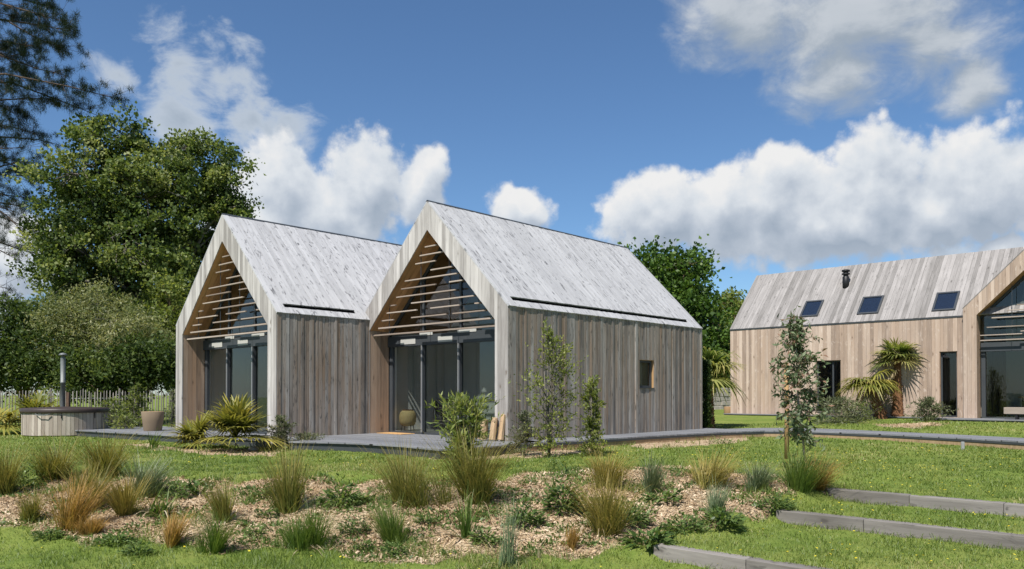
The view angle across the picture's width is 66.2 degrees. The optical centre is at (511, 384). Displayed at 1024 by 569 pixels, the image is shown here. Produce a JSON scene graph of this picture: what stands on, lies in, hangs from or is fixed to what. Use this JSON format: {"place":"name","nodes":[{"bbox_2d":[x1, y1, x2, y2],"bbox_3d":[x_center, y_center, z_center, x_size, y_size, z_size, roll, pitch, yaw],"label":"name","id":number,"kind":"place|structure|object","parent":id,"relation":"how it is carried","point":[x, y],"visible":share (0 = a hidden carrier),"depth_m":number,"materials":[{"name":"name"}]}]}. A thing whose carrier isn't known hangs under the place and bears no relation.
{"place":"outdoors","nodes":[
{"label":"outdoors","id":0,"kind":"place"},
{"bbox_2d":[0,395,1023,568],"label":"ground","id":1,"kind":"structure","parent":0,"point":[721,418],"depth_m":10.00,"materials":[{"name":"plant"}]},
{"bbox_2d":[0,406,20,434],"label":"shrub","id":2,"kind":"object","parent":1,"relation":"on","point":[5,425],"visible":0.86,"depth_m":24.50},
{"bbox_2d":[0,434,46,495],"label":"sedge tuft","id":3,"kind":"object","parent":1,"relation":"on","point":[9,477],"visible":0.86,"depth_m":11.04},
{"bbox_2d":[11,454,46,482],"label":"weed plant","id":4,"kind":"object","parent":1,"relation":"on","point":[28,473],"visible":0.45,"depth_m":11.80,"materials":[{"name":"green plant"}]},
{"bbox_2d":[0,387,65,430],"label":"fan palm","id":5,"kind":"object","parent":1,"relation":"on","point":[38,399],"visible":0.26,"depth_m":25.77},
{"bbox_2d":[0,291,86,404],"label":"dark bush","id":6,"kind":"object","parent":1,"relation":"on","point":[16,371],"visible":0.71,"depth_m":33.60,"materials":[{"name":"green plant"}]},
{"bbox_2d":[27,526,66,541],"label":"weed plant","id":7,"kind":"object","parent":1,"relation":"on","point":[37,532],"visible":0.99,"depth_m":9.08,"materials":[{"name":"green plant"}]},
{"bbox_2d":[9,427,113,479],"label":"sedge tuft","id":8,"kind":"object","parent":1,"relation":"on","point":[43,462],"visible":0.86,"depth_m":11.97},
{"bbox_2d":[19,353,109,435],"bbox_3d":[-13.739,0.261,24.174,2.420,2.530,2.469,0,-1,0],"label":"hot tub","id":9,"kind":"object","parent":1,"relation":"on","point":[35,420],"visible":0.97,"depth_m":23.26,"materials":[{"name":"wood"}]},
{"bbox_2d":[0,0,132,323],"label":"pine tree","id":10,"kind":"object","parent":1,"relation":"on","point":[23,47],"visible":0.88,"depth_m":41.45,"materials":[{"name":"green plant"}]},
{"bbox_2d":[0,388,175,424],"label":"picket fence","id":11,"kind":"object","parent":1,"relation":"on","point":[53,398],"visible":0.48,"depth_m":30.14,"materials":[{"name":"grey wood"}]},
{"bbox_2d":[46,452,132,509],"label":"sedge tuft","id":12,"kind":"object","parent":1,"relation":"on","point":[89,479],"visible":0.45,"depth_m":10.26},
{"bbox_2d":[7,270,175,420],"bbox_3d":[-17.789,-1.495,33.459,8.716,6.820,5.934,0,-1,0],"label":"willow bush","id":13,"kind":"object","parent":1,"relation":"on","point":[79,322],"visible":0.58,"depth_m":33.05,"materials":[{"name":"green plant"}]},
{"bbox_2d":[67,510,118,535],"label":"sedge tuft","id":14,"kind":"object","parent":1,"relation":"on","point":[94,526],"visible":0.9,"depth_m":9.21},
{"bbox_2d":[28,326,175,423],"bbox_3d":[-15.871,-0.230,31.971,6.583,4.266,4.272,0,-1,16],"label":"dark bush","id":15,"kind":"object","parent":1,"relation":"on","point":[151,365],"visible":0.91,"depth_m":31.25,"materials":[{"name":"green plant"}]},
{"bbox_2d":[49,420,159,477],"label":"sedge tuft","id":16,"kind":"object","parent":1,"relation":"on","point":[104,454],"visible":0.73,"depth_m":12.11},
{"bbox_2d":[91,526,138,546],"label":"weed plant","id":17,"kind":"object","parent":1,"relation":"on","point":[118,537],"visible":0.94,"depth_m":8.91,"materials":[{"name":"green plant"}]},
{"bbox_2d":[95,396,135,426],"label":"shrub","id":18,"kind":"object","parent":1,"relation":"on","point":[113,408],"visible":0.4,"depth_m":25.89,"materials":[{"name":"green plant"}]},
{"bbox_2d":[85,466,155,517],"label":"sedge tuft","id":19,"kind":"object","parent":1,"relation":"on","point":[125,503],"visible":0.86,"depth_m":9.82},
{"bbox_2d":[102,412,141,428],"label":"shrub","id":20,"kind":"object","parent":1,"relation":"on","point":[127,420],"visible":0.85,"depth_m":24.16,"materials":[{"name":"green plant"}]},
{"bbox_2d":[106,382,153,426],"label":"shrub","id":21,"kind":"object","parent":1,"relation":"on","point":[137,397],"visible":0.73,"depth_m":25.44,"materials":[{"name":"green plant"}]},
{"bbox_2d":[2,101,265,417],"bbox_3d":[-19.448,-6.340,41.664,12.924,16.699,10.671,0,-1,0],"label":"oak tree","id":22,"kind":"object","parent":1,"relation":"on","point":[129,234],"visible":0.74,"depth_m":39.34,"materials":[{"name":"green plant"}]},
{"bbox_2d":[117,538,155,556],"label":"weed plant","id":23,"kind":"object","parent":1,"relation":"on","point":[137,548],"visible":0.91,"depth_m":8.53,"materials":[{"name":"green plant"}]},
{"bbox_2d":[99,447,189,497],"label":"sedge tuft","id":24,"kind":"object","parent":1,"relation":"on","point":[155,485],"visible":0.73,"depth_m":10.79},
{"bbox_2d":[131,423,167,448],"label":"sedge tuft","id":25,"kind":"object","parent":1,"relation":"on","point":[152,442],"visible":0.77,"depth_m":18.35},
{"bbox_2d":[116,265,194,417],"bbox_3d":[-15.658,-1.785,36.965,4.956,7.482,5.567,0,-1,30],"label":"dark bush","id":26,"kind":"object","parent":1,"relation":"on","point":[175,289],"visible":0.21,"depth_m":36.39,"materials":[{"name":"green plant"}]},
{"bbox_2d":[134,479,188,521],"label":"strappy plant","id":27,"kind":"object","parent":1,"relation":"on","point":[163,509],"visible":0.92,"depth_m":9.94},
{"bbox_2d":[68,426,266,447],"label":"deck","id":28,"kind":"structure","parent":1,"relation":"on","point":[109,431],"depth_m":21.60,"materials":[{"name":"grey wood"}]},
{"bbox_2d":[141,411,164,430],"bbox_3d":[-10.467,1.073,22.887,0.628,0.563,0.618,0,-1,0],"label":"plant pot","id":29,"kind":"object","parent":28,"relation":"on","point":[152,420],"visible":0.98,"depth_m":22.67,"materials":[{"name":"beige ceramic"}]},
{"bbox_2d":[164,387,175,426],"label":"shrub","id":30,"kind":"object","parent":1,"relation":"on","point":[171,413],"visible":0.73,"depth_m":25.18,"materials":[{"name":"green plant"}]},
{"bbox_2d":[158,478,193,500],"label":"weed plant","id":31,"kind":"object","parent":1,"relation":"on","point":[179,494],"visible":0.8,"depth_m":10.72,"materials":[{"name":"green plant"}]},
{"bbox_2d":[155,499,204,547],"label":"sedge tuft","id":32,"kind":"object","parent":1,"relation":"on","point":[172,536],"visible":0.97,"depth_m":8.86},
{"bbox_2d":[163,410,234,449],"bbox_3d":[-7.334,1.105,18.453,1.858,1.026,1.518,0,-1,0],"label":"fan palm","id":33,"kind":"object","parent":1,"relation":"on","point":[192,433],"visible":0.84,"depth_m":18.22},
{"bbox_2d":[184,479,214,495],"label":"weed plant","id":34,"kind":"object","parent":1,"relation":"on","point":[197,483],"visible":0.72,"depth_m":11.02,"materials":[{"name":"green plant"}]},
{"bbox_2d":[167,500,256,553],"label":"sedge tuft","id":35,"kind":"object","parent":1,"relation":"on","point":[216,541],"visible":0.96,"depth_m":8.60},
{"bbox_2d":[187,464,250,522],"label":"sedge tuft","id":36,"kind":"object","parent":1,"relation":"on","point":[223,506],"visible":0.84,"depth_m":9.58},
{"bbox_2d":[183,392,288,449],"bbox_3d":[-6.108,1.210,17.494,2.212,2.079,2.171,1,-1,-43],"label":"fan palm","id":37,"kind":"object","parent":1,"relation":"on","point":[234,417],"visible":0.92,"depth_m":17.39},
{"bbox_2d":[245,523,267,533],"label":"weed plant","id":38,"kind":"object","parent":1,"relation":"on","point":[254,526],"visible":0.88,"depth_m":9.20,"materials":[{"name":"green plant"}]},
{"bbox_2d":[248,484,275,496],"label":"weed plant","id":39,"kind":"object","parent":1,"relation":"on","point":[262,489],"visible":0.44,"depth_m":10.95,"materials":[{"name":"green plant"}]},
{"bbox_2d":[252,501,281,517],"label":"weed plant","id":40,"kind":"object","parent":1,"relation":"on","point":[261,511],"visible":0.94,"depth_m":9.89,"materials":[{"name":"green plant"}]},
{"bbox_2d":[254,415,300,448],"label":"shrub","id":41,"kind":"object","parent":1,"relation":"on","point":[285,425],"visible":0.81,"depth_m":17.90,"materials":[{"name":"green plant"}]},
{"bbox_2d":[239,425,333,513],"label":"sedge tuft","id":42,"kind":"object","parent":1,"relation":"on","point":[289,491],"visible":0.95,"depth_m":10.07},
{"bbox_2d":[176,213,401,444],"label":"timber house","id":43,"kind":"structure","parent":1,"relation":"on","point":[272,319],"depth_m":21.34,"materials":[{"name":"grey wood"}]},
{"bbox_2d":[251,480,366,555],"bbox_3d":[-2.309,1.579,8.885,1.337,1.018,1.409,0,-1,-36],"label":"sedge tuft","id":44,"kind":"object","parent":1,"relation":"on","point":[298,534],"visible":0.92,"depth_m":8.73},
{"bbox_2d":[282,432,335,441],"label":"shrub","id":45,"kind":"object","parent":1,"relation":"on","point":[312,437],"visible":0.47,"depth_m":18.31,"materials":[{"name":"green plant"}]},
{"bbox_2d":[314,473,375,510],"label":"weed plant","id":46,"kind":"object","parent":1,"relation":"on","point":[343,493],"visible":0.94,"depth_m":10.25,"materials":[{"name":"green plant"}]},
{"bbox_2d":[336,511,372,539],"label":"weed plant","id":47,"kind":"object","parent":1,"relation":"on","point":[354,523],"visible":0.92,"depth_m":9.26,"materials":[{"name":"green plant"}]},
{"bbox_2d":[366,482,390,493],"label":"weed plant","id":48,"kind":"object","parent":1,"relation":"on","point":[378,487],"visible":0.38,"depth_m":11.30,"materials":[{"name":"green plant"}]},
{"bbox_2d":[352,483,429,543],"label":"sedge tuft","id":49,"kind":"object","parent":1,"relation":"on","point":[388,527],"visible":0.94,"depth_m":8.94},
{"bbox_2d":[376,540,411,556],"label":"weed plant","id":50,"kind":"object","parent":1,"relation":"on","point":[391,549],"visible":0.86,"depth_m":8.53,"materials":[{"name":"green plant"}]},
{"bbox_2d":[0,465,792,560],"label":"weed seedlings","id":51,"kind":"object","parent":1,"relation":"on","point":[371,550],"visible":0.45,"depth_m":10.04,"materials":[{"name":"green plant"}]},
{"bbox_2d":[335,424,470,513],"bbox_3d":[-1.449,1.273,10.593,2.337,1.478,2.362,0,-1,-11],"label":"sedge tuft","id":52,"kind":"object","parent":1,"relation":"on","point":[409,490],"visible":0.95,"depth_m":10.44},
{"bbox_2d":[284,433,537,458],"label":"deck","id":53,"kind":"structure","parent":1,"relation":"on","point":[354,442],"depth_m":17.46,"materials":[{"name":"grey wood"}]},
{"bbox_2d":[489,417,497,439],"bbox_3d":[-0.417,1.018,17.983,0.151,0.507,0.193,6,0,27],"label":"firewood log","id":54,"kind":"object","parent":53,"relation":"on","point":[494,431],"visible":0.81,"depth_m":17.91,"materials":[{"name":"brown wood"}]},
{"bbox_2d":[497,414,505,439],"bbox_3d":[-0.228,0.980,17.899,0.132,0.587,0.192,10,-8,-24],"label":"firewood log","id":55,"kind":"object","parent":53,"relation":"on","point":[501,431],"visible":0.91,"depth_m":17.83,"materials":[{"name":"brown wood"}]},
{"bbox_2d":[431,487,491,547],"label":"strappy plant","id":56,"kind":"object","parent":1,"relation":"on","point":[465,529],"visible":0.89,"depth_m":9.06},
{"bbox_2d":[425,389,507,467],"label":"shrub","id":57,"kind":"object","parent":1,"relation":"on","point":[450,410],"visible":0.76,"depth_m":13.30,"materials":[{"name":"green plant"}]},
{"bbox_2d":[0,422,948,564],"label":"wood chip mulch","id":58,"kind":"object","parent":1,"relation":"on","point":[490,521],"visible":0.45,"depth_m":10.11,"materials":[{"name":"brown wood"}]},
{"bbox_2d":[4,485,59,522],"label":"sedge tuft","id":59,"kind":"object","parent":58,"relation":"on","point":[27,510],"visible":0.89,"depth_m":9.68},
{"bbox_2d":[21,467,132,530],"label":"sedge tuft","id":60,"kind":"object","parent":58,"relation":"on","point":[74,510],"visible":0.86,"depth_m":9.39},
{"bbox_2d":[352,537,376,550],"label":"weed plant","id":61,"kind":"object","parent":58,"relation":"on","point":[362,544],"visible":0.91,"depth_m":8.73,"materials":[{"name":"green plant"}]},
{"bbox_2d":[413,511,435,526],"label":"weed plant","id":62,"kind":"object","parent":58,"relation":"on","point":[428,520],"visible":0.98,"depth_m":9.53,"materials":[{"name":"green plant"}]},
{"bbox_2d":[550,523,595,551],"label":"sedge tuft","id":63,"kind":"object","parent":58,"relation":"on","point":[572,540],"visible":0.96,"depth_m":8.71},
{"bbox_2d":[402,414,553,515],"bbox_3d":[-0.540,1.113,10.448,2.295,1.599,2.391,-1,-1,44],"label":"sedge tuft","id":64,"kind":"object","parent":1,"relation":"on","point":[478,476],"visible":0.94,"depth_m":10.38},
{"bbox_2d":[464,527,504,544],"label":"weed plant","id":65,"kind":"object","parent":1,"relation":"on","point":[475,539],"visible":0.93,"depth_m":8.89,"materials":[{"name":"green plant"}]},
{"bbox_2d":[445,496,535,568],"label":"rush clump","id":66,"kind":"object","parent":1,"relation":"on","point":[509,553],"visible":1,"depth_m":8.06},
{"bbox_2d":[501,409,543,455],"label":"shrub","id":67,"kind":"object","parent":1,"relation":"on","point":[522,417],"visible":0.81,"depth_m":16.23,"materials":[{"name":"green plant"}]},
{"bbox_2d":[499,493,549,527],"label":"weed plant","id":68,"kind":"object","parent":1,"relation":"on","point":[533,513],"visible":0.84,"depth_m":9.48,"materials":[{"name":"green plant"}]},
{"bbox_2d":[41,447,1020,568],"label":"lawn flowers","id":69,"kind":"object","parent":1,"relation":"on","point":[793,499],"visible":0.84,"depth_m":10.76,"materials":[{"name":"yellow plant"}]},
{"bbox_2d":[365,200,702,440],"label":"timber house","id":70,"kind":"structure","parent":1,"relation":"on","point":[467,300],"depth_m":21.24,"materials":[{"name":"grey wood"}]},
{"bbox_2d":[399,409,415,429],"bbox_3d":[-2.897,0.992,21.837,0.480,0.581,0.480,0,-1,0],"label":"plant pot","id":71,"kind":"object","parent":70,"relation":"in","point":[407,417],"visible":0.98,"depth_m":21.66,"materials":[{"name":"ceramic"}]},
{"bbox_2d":[433,399,456,430],"bbox_3d":[-1.869,0.856,22.168,0.684,0.860,0.918,0,-1,-9],"label":"lounge chair","id":72,"kind":"object","parent":70,"relation":"in","point":[439,416],"visible":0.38,"depth_m":22.40,"materials":[{"name":"metal"}]},
{"bbox_2d":[639,360,653,387],"bbox_3d":[3.720,-0.281,22.074,0.205,0.794,0.760,-1,-1,43],"label":"window frame","id":73,"kind":"structure","parent":70,"relation":"in","point":[646,366],"depth_m":22.28,"materials":[{"name":"grey metal"}]},
{"bbox_2d":[506,318,598,457],"bbox_3d":[0.772,0.057,15.817,2.349,2.870,1.293,1,-1,-37],"label":"shrub","id":74,"kind":"object","parent":1,"relation":"on","point":[550,417],"visible":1,"depth_m":15.87,"materials":[{"name":"green plant"}]},
{"bbox_2d":[547,446,562,469],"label":"weed plant","id":75,"kind":"object","parent":1,"relation":"on","point":[553,461],"visible":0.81,"depth_m":13.38,"materials":[{"name":"green plant"}]},
{"bbox_2d":[539,464,591,517],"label":"weed plant","id":76,"kind":"object","parent":1,"relation":"on","point":[553,491],"visible":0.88,"depth_m":9.93,"materials":[{"name":"green plant"}]},
{"bbox_2d":[572,375,607,456],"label":"shrub","id":77,"kind":"object","parent":1,"relation":"on","point":[593,393],"visible":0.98,"depth_m":16.21,"materials":[{"name":"green plant"}]},
{"bbox_2d":[535,466,675,537],"bbox_3d":[1.050,1.413,9.243,1.899,1.090,1.714,0,-1,-10],"label":"sedge tuft","id":78,"kind":"object","parent":1,"relation":"on","point":[607,517],"visible":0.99,"depth_m":9.10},
{"bbox_2d":[571,443,663,489],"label":"sedge tuft","id":79,"kind":"object","parent":1,"relation":"on","point":[602,476],"visible":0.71,"depth_m":11.25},
{"bbox_2d":[619,496,655,527],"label":"weed plant","id":80,"kind":"object","parent":1,"relation":"on","point":[639,517],"visible":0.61,"depth_m":9.53,"materials":[{"name":"green plant"}]},
{"bbox_2d":[615,524,680,548],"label":"weed plant","id":81,"kind":"object","parent":1,"relation":"on","point":[659,534],"visible":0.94,"depth_m":8.87,"materials":[{"name":"green plant"}]},
{"bbox_2d":[626,447,686,493],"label":"sedge tuft","id":82,"kind":"object","parent":1,"relation":"on","point":[653,476],"visible":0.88,"depth_m":10.92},
{"bbox_2d":[643,488,686,505],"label":"weed plant","id":83,"kind":"object","parent":1,"relation":"on","point":[666,494],"visible":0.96,"depth_m":10.35,"materials":[{"name":"green plant"}]},
{"bbox_2d":[617,234,737,405],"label":"oak tree","id":84,"kind":"object","parent":1,"relation":"on","point":[676,274],"visible":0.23,"depth_m":45.40,"materials":[{"name":"green plant"}]},
{"bbox_2d":[653,512,712,534],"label":"weed plant","id":85,"kind":"object","parent":1,"relation":"on","point":[669,525],"visible":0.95,"depth_m":9.38,"materials":[{"name":"green plant"}]},
{"bbox_2d":[702,359,712,427],"bbox_3d":[6.159,0.347,24.989,0.546,2.337,0.519,0,-1,0],"label":"dark conifer","id":86,"kind":"object","parent":1,"relation":"on","point":[706,388],"visible":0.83,"depth_m":24.91,"materials":[{"name":"green plant"}]},
{"bbox_2d":[691,473,737,522],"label":"sedge tuft","id":87,"kind":"object","parent":1,"relation":"on","point":[716,501],"visible":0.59,"depth_m":9.86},
{"bbox_2d":[712,388,730,409],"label":"stone wall","id":88,"kind":"structure","parent":1,"relation":"on","point":[717,404],"depth_m":43.12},
{"bbox_2d":[667,442,777,495],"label":"sedge tuft","id":89,"kind":"object","parent":1,"relation":"on","point":[702,478],"visible":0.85,"depth_m":11.23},
{"bbox_2d":[699,505,749,532],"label":"weed plant","id":90,"kind":"object","parent":1,"relation":"on","point":[715,513],"visible":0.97,"depth_m":9.54,"materials":[{"name":"green plant"}]},
{"bbox_2d":[702,346,749,427],"bbox_3d":[6.559,0.122,26.357,2.906,2.817,3.168,0,-1,0],"label":"fan palm","id":91,"kind":"object","parent":1,"relation":"on","point":[719,365],"visible":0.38,"depth_m":26.01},
{"bbox_2d":[711,286,746,344],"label":"oak tree","id":92,"kind":"object","parent":1,"relation":"on","point":[729,294],"visible":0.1,"depth_m":57.43,"materials":[{"name":"green plant"}]},
{"bbox_2d":[653,543,829,568],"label":"lawn edging","id":93,"kind":"object","parent":1,"relation":"on","point":[697,557],"visible":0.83,"depth_m":8.20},
{"bbox_2d":[730,458,788,491],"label":"sedge tuft","id":94,"kind":"object","parent":1,"relation":"on","point":[758,479],"visible":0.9,"depth_m":11.06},
{"bbox_2d":[516,428,1023,453],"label":"walkway","id":95,"kind":"structure","parent":1,"relation":"on","point":[709,433],"depth_m":20.63,"materials":[{"name":"grey"}]},
{"bbox_2d":[751,495,797,510],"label":"weed plant","id":96,"kind":"object","parent":1,"relation":"on","point":[779,503],"visible":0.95,"depth_m":10.33,"materials":[{"name":"green plant"}]},
{"bbox_2d":[784,364,788,458],"bbox_3d":[5.423,0.576,15.514,0.094,2.001,0.090,0,-1,0],"label":"tree stake","id":97,"kind":"object","parent":1,"relation":"on","point":[786,449],"visible":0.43,"depth_m":15.48,"materials":[{"name":"brown wood"}]},
{"bbox_2d":[769,305,833,466],"bbox_3d":[4.913,0.064,13.406,1.058,2.897,1.201,0,-1,0],"label":"staked sapling","id":98,"kind":"object","parent":1,"relation":"on","point":[794,331],"visible":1,"depth_m":13.36,"materials":[{"name":"green plant"}]},
{"bbox_2d":[765,434,858,493],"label":"sedge tuft","id":99,"kind":"object","parent":1,"relation":"on","point":[801,478],"visible":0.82,"depth_m":11.07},
{"bbox_2d":[781,449,862,490],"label":"sedge tuft","id":100,"kind":"object","parent":1,"relation":"on","point":[823,482],"visible":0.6,"depth_m":11.32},
{"bbox_2d":[789,395,870,424],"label":"shrub","id":101,"kind":"object","parent":1,"relation":"on","point":[835,402],"visible":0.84,"depth_m":26.97,"materials":[{"name":"green plant"}]},
{"bbox_2d":[830,400,885,421],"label":"shrub","id":102,"kind":"object","parent":1,"relation":"on","point":[865,412],"visible":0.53,"depth_m":27.90,"materials":[{"name":"green plant"}]},
{"bbox_2d":[836,369,902,418],"bbox_3d":[13.082,0.421,28.881,2.444,1.934,2.558,0,-1,0],"label":"fan palm","id":103,"kind":"object","parent":1,"relation":"on","point":[870,389],"visible":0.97,"depth_m":28.72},
{"bbox_2d":[723,413,1023,422],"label":"deck","id":104,"kind":"structure","parent":1,"relation":"on","point":[983,419],"depth_m":26.97,"materials":[{"name":"grey wood"}]},
{"bbox_2d":[1004,407,1023,419],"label":"garden bench","id":105,"kind":"object","parent":104,"relation":"on","point":[1016,411],"visible":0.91,"depth_m":25.86,"materials":[{"name":"beige wood"}]},
{"bbox_2d":[730,247,1023,418],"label":"timber house","id":106,"kind":"structure","parent":1,"relation":"on","point":[958,319],"depth_m":30.36,"materials":[{"name":"grey wood"}]},
{"bbox_2d":[867,337,923,416],"bbox_3d":[14.318,-0.231,29.278,2.196,3.192,2.248,0,-1,0],"label":"fan palm","id":107,"kind":"object","parent":1,"relation":"on","point":[896,351],"visible":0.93,"depth_m":29.15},
{"bbox_2d":[776,509,1023,550],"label":"lawn edging","id":108,"kind":"object","parent":1,"relation":"on","point":[975,536],"visible":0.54,"depth_m":9.22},
{"bbox_2d":[827,488,1023,517],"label":"lawn edging","id":109,"kind":"object","parent":1,"relation":"on","point":[959,504],"visible":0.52,"depth_m":10.42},
{"bbox_2d":[902,396,958,421],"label":"shrub","id":110,"kind":"object","parent":1,"relation":"on","point":[926,403],"visible":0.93,"depth_m":26.86,"materials":[{"name":"green plant"}]},
{"bbox_2d":[0,418,1023,568],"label":"lawn grass","id":111,"kind":"structure","parent":0,"point":[899,510],"depth_m":10.87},
{"bbox_2d":[0,0,1023,394],"label":"sky","id":112,"kind":"structure","parent":0,"point":[794,135],"materials":[{"name":"blue"}]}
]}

